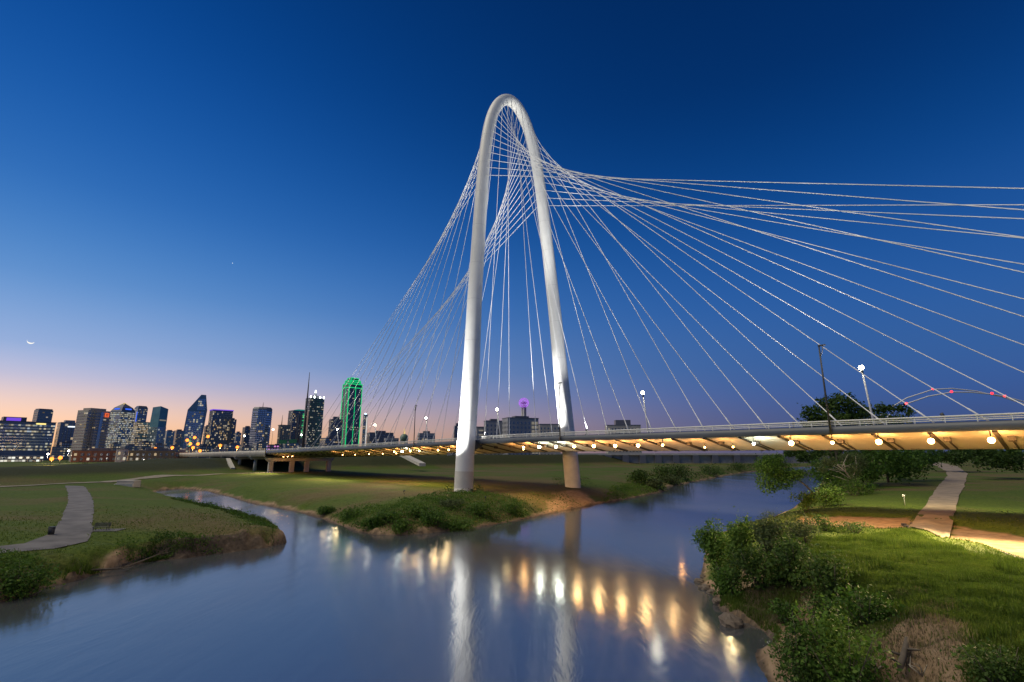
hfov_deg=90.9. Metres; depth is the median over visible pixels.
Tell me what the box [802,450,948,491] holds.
thicket
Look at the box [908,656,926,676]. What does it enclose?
dead branch
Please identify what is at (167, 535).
undergrowth
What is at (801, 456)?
thicket
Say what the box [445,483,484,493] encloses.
weeds
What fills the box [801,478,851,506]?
bush
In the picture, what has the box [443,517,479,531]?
bush
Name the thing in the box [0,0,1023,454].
sky
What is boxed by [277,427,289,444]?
window
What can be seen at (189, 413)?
window
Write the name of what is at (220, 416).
window
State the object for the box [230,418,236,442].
office tower
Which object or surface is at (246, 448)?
city block
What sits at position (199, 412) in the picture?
lit window
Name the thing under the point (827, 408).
lamp post
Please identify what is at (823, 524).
bush
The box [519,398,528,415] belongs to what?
observation tower
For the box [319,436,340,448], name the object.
city block
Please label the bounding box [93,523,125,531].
park bench
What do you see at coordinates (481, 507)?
bush
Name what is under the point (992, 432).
cable stayed bridge
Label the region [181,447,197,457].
city block
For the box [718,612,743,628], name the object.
rock
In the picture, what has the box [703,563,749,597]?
bush
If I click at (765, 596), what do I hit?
bush
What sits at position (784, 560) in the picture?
bush
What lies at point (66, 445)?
city block
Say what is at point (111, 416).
window
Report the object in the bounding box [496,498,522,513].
bush
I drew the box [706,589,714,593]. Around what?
rock
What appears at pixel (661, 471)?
bush
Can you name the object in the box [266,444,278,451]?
office block
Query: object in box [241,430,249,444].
window
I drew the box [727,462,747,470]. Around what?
bush
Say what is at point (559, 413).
lamp post
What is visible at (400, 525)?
bush
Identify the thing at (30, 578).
bush
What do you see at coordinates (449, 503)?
bush
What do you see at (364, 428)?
office tower
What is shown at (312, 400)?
lit window
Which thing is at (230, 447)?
city block
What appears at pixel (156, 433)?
building
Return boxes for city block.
[50,445,63,459]
[59,441,71,459]
[109,442,121,449]
[120,444,138,449]
[137,440,151,449]
[151,443,165,447]
[164,445,181,451]
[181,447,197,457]
[195,444,211,457]
[211,447,225,451]
[224,443,240,450]
[238,445,253,450]
[252,441,267,450]
[282,441,298,450]
[296,444,308,449]
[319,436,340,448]
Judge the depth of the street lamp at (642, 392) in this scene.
113.25 m
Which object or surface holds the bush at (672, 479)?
on the ground at (350, 481)
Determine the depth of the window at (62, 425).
700.28 m
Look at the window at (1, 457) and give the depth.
510.09 m
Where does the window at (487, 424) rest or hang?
in the dark block at (491, 426)
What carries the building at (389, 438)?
on the ground at (350, 481)
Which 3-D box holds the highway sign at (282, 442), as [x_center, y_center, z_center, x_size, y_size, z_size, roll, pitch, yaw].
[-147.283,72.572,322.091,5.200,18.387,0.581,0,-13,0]
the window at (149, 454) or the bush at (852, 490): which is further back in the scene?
the window at (149, 454)
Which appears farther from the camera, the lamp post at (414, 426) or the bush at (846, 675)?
the lamp post at (414, 426)
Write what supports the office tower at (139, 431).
on the ground at (350, 481)
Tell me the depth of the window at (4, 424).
610.34 m
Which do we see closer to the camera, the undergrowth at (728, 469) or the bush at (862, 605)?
the bush at (862, 605)
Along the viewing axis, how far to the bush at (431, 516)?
83.61 m
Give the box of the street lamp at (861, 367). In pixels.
[859,365,875,424]
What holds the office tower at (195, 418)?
on the ground at (350, 481)
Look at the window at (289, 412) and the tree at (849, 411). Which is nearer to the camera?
the tree at (849, 411)
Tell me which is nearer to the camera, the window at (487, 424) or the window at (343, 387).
the window at (487, 424)
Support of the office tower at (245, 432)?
on the ground at (350, 481)
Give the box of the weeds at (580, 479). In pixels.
[552,476,595,485]
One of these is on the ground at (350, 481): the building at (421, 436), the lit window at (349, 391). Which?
the building at (421, 436)
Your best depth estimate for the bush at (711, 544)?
52.50 m
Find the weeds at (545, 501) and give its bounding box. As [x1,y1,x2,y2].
[513,490,580,513]
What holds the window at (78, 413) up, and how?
in the hotel tower at (99, 431)
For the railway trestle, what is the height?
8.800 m
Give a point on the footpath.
(74, 526)
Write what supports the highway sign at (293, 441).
on the ground at (350, 481)
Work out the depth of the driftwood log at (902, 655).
25.37 m
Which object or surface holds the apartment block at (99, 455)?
on the ground at (350, 481)
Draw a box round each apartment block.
[70,448,116,461]
[115,449,127,461]
[127,448,175,460]
[175,450,187,457]
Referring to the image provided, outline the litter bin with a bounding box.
[47,526,55,534]
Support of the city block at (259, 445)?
on the ground at (350, 481)
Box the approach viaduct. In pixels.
[179,450,288,470]
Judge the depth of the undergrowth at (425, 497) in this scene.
96.50 m
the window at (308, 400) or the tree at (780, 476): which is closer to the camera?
the tree at (780, 476)
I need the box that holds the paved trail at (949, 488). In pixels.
[908,462,967,536]
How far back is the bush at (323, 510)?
102.14 m
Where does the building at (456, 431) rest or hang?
on the ground at (350, 481)
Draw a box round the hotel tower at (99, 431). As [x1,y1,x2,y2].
[69,408,110,460]
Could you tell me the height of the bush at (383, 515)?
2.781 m
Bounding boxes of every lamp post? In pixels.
[413,405,416,446]
[558,382,561,440]
[817,344,831,433]
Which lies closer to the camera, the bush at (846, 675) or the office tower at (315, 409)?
the bush at (846, 675)
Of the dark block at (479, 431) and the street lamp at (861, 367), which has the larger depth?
the dark block at (479, 431)
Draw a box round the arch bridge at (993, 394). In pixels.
[887,388,1023,416]
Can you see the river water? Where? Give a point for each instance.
(608, 592)
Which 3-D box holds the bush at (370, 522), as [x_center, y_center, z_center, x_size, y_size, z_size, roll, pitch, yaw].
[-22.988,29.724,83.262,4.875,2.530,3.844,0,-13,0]
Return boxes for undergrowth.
[0,548,47,591]
[113,529,221,561]
[328,488,529,533]
[604,480,666,501]
[642,462,799,490]
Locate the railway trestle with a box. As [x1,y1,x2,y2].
[554,453,829,462]
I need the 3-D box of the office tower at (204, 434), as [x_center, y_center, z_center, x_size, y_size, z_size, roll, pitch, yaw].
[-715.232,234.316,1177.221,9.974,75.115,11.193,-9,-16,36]
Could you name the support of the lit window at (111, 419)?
in the office tower at (121, 423)
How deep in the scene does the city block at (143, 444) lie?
797.93 m
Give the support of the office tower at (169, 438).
on the ground at (350, 481)
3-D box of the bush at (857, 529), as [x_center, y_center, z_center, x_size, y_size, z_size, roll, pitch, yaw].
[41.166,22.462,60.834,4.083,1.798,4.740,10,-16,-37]
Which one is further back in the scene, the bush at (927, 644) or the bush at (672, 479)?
the bush at (672, 479)
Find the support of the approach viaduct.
on the ground at (350, 481)
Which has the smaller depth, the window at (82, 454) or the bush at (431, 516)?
the bush at (431, 516)
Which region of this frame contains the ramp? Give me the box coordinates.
[400,455,425,465]
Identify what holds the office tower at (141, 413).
on the ground at (350, 481)
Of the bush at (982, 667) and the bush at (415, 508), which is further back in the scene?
the bush at (415, 508)
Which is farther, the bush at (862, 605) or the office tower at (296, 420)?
the office tower at (296, 420)
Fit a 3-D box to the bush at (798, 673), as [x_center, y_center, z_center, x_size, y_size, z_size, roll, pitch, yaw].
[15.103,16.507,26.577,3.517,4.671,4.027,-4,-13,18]
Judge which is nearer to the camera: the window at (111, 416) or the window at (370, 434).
the window at (370, 434)
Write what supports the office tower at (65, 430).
on the ground at (350, 481)
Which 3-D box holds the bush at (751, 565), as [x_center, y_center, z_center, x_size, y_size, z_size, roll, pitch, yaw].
[20.565,18.796,42.375,5.801,4.554,5.666,0,-13,0]
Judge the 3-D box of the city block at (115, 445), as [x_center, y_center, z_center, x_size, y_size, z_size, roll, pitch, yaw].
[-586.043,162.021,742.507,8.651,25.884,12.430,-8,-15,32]
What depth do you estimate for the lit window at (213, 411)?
927.03 m
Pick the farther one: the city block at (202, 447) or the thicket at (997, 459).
the city block at (202, 447)
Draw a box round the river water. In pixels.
[0,466,833,681]
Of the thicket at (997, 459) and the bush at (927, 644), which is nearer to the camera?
the bush at (927, 644)
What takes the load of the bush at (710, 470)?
on the ground at (350, 481)
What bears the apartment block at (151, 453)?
on the ground at (350, 481)
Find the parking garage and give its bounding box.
[0,456,43,461]
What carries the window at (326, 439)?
in the city block at (329, 439)
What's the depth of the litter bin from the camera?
60.78 m
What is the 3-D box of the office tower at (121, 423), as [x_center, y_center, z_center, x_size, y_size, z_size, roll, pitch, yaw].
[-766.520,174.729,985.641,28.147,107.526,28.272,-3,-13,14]
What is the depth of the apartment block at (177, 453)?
408.66 m
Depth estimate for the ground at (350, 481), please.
115.43 m
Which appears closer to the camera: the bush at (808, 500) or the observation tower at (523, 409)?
the bush at (808, 500)
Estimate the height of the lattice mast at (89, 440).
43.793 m
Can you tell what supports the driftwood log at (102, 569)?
on the ground at (350, 481)
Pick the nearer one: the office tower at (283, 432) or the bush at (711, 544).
the bush at (711, 544)
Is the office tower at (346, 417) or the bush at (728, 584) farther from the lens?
the office tower at (346, 417)
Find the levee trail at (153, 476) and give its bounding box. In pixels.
[0,472,281,486]
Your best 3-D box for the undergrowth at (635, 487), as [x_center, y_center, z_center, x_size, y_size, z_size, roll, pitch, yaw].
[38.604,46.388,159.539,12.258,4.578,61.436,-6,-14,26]
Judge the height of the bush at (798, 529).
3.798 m
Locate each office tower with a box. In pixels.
[32,408,52,421]
[53,420,75,446]
[105,403,134,447]
[130,422,149,445]
[134,406,147,421]
[146,406,167,443]
[164,430,174,446]
[173,429,182,446]
[180,395,206,448]
[202,425,207,443]
[205,409,233,448]
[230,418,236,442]
[234,431,240,443]
[241,426,250,446]
[249,402,271,446]
[277,415,290,445]
[287,409,304,444]
[302,390,324,448]
[328,417,342,437]
[340,377,362,446]
[361,413,367,444]
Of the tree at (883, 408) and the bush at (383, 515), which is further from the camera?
the tree at (883, 408)
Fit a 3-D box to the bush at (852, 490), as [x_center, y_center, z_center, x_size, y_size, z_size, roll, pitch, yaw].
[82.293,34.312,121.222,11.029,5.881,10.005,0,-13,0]
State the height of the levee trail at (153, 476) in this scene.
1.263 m
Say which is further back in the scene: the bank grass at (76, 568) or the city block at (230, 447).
the city block at (230, 447)
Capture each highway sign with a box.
[278,440,286,448]
[289,439,296,449]
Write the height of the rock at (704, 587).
0.799 m
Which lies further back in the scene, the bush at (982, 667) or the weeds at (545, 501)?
the weeds at (545, 501)
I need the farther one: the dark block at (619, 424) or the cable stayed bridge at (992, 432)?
the dark block at (619, 424)
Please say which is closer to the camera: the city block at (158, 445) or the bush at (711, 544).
the bush at (711, 544)
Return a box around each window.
[0,424,53,449]
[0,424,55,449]
[0,457,42,461]
[1,457,43,461]
[32,412,52,421]
[53,424,74,446]
[70,413,109,453]
[70,453,115,459]
[105,412,134,447]
[105,416,133,447]
[127,453,173,459]
[130,423,149,445]
[131,423,148,445]
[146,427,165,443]
[164,432,173,445]
[183,411,203,448]
[184,412,202,444]
[197,399,205,409]
[205,411,232,448]
[206,411,232,448]
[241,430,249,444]
[249,411,271,446]
[255,410,266,442]
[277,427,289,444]
[288,412,303,441]
[302,400,323,447]
[304,400,323,445]
[319,439,340,446]
[328,421,341,436]
[341,387,361,445]
[342,391,359,445]
[366,434,392,445]
[484,424,499,454]
[502,421,537,454]
[605,428,640,451]
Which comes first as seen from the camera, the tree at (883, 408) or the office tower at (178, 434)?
the tree at (883, 408)
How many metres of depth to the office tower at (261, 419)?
876.47 m
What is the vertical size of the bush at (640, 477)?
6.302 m
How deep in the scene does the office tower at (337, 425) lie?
764.61 m
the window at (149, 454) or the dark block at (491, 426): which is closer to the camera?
the window at (149, 454)
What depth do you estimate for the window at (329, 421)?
763.96 m
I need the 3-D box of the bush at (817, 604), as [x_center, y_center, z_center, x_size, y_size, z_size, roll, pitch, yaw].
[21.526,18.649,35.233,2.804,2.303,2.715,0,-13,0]
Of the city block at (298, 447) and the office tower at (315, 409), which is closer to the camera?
the city block at (298, 447)
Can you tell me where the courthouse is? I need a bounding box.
[400,428,407,443]
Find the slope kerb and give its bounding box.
[226,458,234,468]
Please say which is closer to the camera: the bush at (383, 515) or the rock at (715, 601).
the rock at (715, 601)
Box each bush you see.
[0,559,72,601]
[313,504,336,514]
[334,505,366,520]
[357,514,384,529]
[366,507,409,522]
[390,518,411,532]
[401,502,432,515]
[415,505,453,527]
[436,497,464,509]
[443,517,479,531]
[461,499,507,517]
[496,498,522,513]
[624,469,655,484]
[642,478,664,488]
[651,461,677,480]
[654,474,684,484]
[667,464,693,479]
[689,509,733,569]
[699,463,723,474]
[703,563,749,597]
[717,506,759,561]
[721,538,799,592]
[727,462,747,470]
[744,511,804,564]
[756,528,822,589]
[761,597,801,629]
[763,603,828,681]
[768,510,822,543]
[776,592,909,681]
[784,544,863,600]
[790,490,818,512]
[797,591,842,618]
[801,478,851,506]
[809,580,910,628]
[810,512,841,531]
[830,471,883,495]
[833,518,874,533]
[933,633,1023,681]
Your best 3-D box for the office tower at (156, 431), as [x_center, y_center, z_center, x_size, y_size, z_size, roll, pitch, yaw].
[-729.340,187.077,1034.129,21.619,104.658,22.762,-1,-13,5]
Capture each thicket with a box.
[776,449,1023,463]
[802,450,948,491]
[921,449,1023,472]
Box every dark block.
[476,427,483,439]
[484,419,501,454]
[502,416,538,454]
[539,424,560,454]
[605,420,641,452]
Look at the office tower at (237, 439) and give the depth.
1224.36 m
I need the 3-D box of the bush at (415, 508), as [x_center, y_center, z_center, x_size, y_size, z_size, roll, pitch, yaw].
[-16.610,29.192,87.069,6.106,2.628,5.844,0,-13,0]
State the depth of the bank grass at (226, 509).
91.83 m
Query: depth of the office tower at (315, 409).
835.03 m
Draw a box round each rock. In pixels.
[694,578,703,582]
[697,584,710,589]
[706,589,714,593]
[712,597,720,604]
[718,612,743,628]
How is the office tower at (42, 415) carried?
on the ground at (350, 481)
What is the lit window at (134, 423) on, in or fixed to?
in the office tower at (139, 431)
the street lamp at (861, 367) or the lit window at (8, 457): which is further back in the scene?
the lit window at (8, 457)
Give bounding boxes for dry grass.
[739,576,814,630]
[848,586,982,681]
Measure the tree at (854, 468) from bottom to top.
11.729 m
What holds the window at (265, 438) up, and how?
in the office tower at (261, 419)
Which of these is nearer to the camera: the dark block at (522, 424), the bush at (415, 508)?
the bush at (415, 508)
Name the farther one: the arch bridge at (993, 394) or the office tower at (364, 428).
the arch bridge at (993, 394)
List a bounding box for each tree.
[750,451,814,496]
[796,390,876,485]
[815,451,869,491]
[861,401,919,482]
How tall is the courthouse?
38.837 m
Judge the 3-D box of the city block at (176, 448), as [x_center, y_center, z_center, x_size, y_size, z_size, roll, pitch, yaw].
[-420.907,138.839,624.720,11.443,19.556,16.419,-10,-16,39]
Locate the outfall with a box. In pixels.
[114,480,140,486]
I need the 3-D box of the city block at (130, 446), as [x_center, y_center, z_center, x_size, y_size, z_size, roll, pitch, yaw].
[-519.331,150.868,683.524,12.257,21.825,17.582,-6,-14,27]
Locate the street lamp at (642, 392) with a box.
[641,391,648,432]
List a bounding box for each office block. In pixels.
[0,417,56,459]
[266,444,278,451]
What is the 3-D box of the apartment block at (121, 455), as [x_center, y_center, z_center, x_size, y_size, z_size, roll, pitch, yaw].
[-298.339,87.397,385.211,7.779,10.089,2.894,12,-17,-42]
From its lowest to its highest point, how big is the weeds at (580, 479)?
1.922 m
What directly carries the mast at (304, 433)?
on the cable stayed bridge at (992, 432)
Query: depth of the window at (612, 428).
542.92 m
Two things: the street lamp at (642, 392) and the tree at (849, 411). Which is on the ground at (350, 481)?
the tree at (849, 411)
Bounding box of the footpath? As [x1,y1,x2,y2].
[0,486,93,552]
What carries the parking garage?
on the ground at (350, 481)
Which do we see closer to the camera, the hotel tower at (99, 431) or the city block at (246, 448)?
the hotel tower at (99, 431)
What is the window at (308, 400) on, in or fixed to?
in the office tower at (315, 409)
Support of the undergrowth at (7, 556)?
on the ground at (350, 481)
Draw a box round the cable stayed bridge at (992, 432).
[264,94,1023,491]
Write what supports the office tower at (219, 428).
on the ground at (350, 481)
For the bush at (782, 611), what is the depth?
35.63 m
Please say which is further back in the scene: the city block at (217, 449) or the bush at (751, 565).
the city block at (217, 449)
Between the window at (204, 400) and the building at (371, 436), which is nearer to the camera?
the building at (371, 436)
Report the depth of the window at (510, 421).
441.87 m
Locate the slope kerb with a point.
(230, 464)
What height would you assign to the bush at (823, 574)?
3.924 m
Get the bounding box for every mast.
[82,409,96,463]
[301,372,309,449]
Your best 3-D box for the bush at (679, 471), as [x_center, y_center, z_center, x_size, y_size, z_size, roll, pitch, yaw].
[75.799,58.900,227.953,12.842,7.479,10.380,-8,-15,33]
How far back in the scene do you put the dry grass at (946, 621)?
26.62 m
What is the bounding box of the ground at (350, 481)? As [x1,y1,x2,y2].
[0,454,1023,681]
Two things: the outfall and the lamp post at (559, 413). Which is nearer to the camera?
the lamp post at (559, 413)
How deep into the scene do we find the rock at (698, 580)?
50.23 m
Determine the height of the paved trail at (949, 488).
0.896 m
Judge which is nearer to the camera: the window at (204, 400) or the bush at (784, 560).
the bush at (784, 560)
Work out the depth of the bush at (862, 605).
30.56 m
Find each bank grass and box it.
[0,536,196,591]
[171,498,279,544]
[719,526,1023,681]
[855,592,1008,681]
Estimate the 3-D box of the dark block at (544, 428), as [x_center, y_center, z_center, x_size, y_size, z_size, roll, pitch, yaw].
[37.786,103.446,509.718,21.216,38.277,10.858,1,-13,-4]
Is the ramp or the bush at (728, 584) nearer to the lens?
the bush at (728, 584)
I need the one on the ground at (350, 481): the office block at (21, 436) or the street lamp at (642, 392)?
the office block at (21, 436)
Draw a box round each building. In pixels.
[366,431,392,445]
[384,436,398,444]
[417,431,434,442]
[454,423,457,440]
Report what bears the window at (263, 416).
in the office tower at (261, 419)
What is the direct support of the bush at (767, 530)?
on the ground at (350, 481)
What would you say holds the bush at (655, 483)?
on the ground at (350, 481)
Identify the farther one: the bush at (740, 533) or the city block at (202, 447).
the city block at (202, 447)
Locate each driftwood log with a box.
[90,548,170,570]
[883,636,919,668]
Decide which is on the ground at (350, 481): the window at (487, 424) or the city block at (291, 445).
the city block at (291, 445)
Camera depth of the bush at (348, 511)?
92.50 m

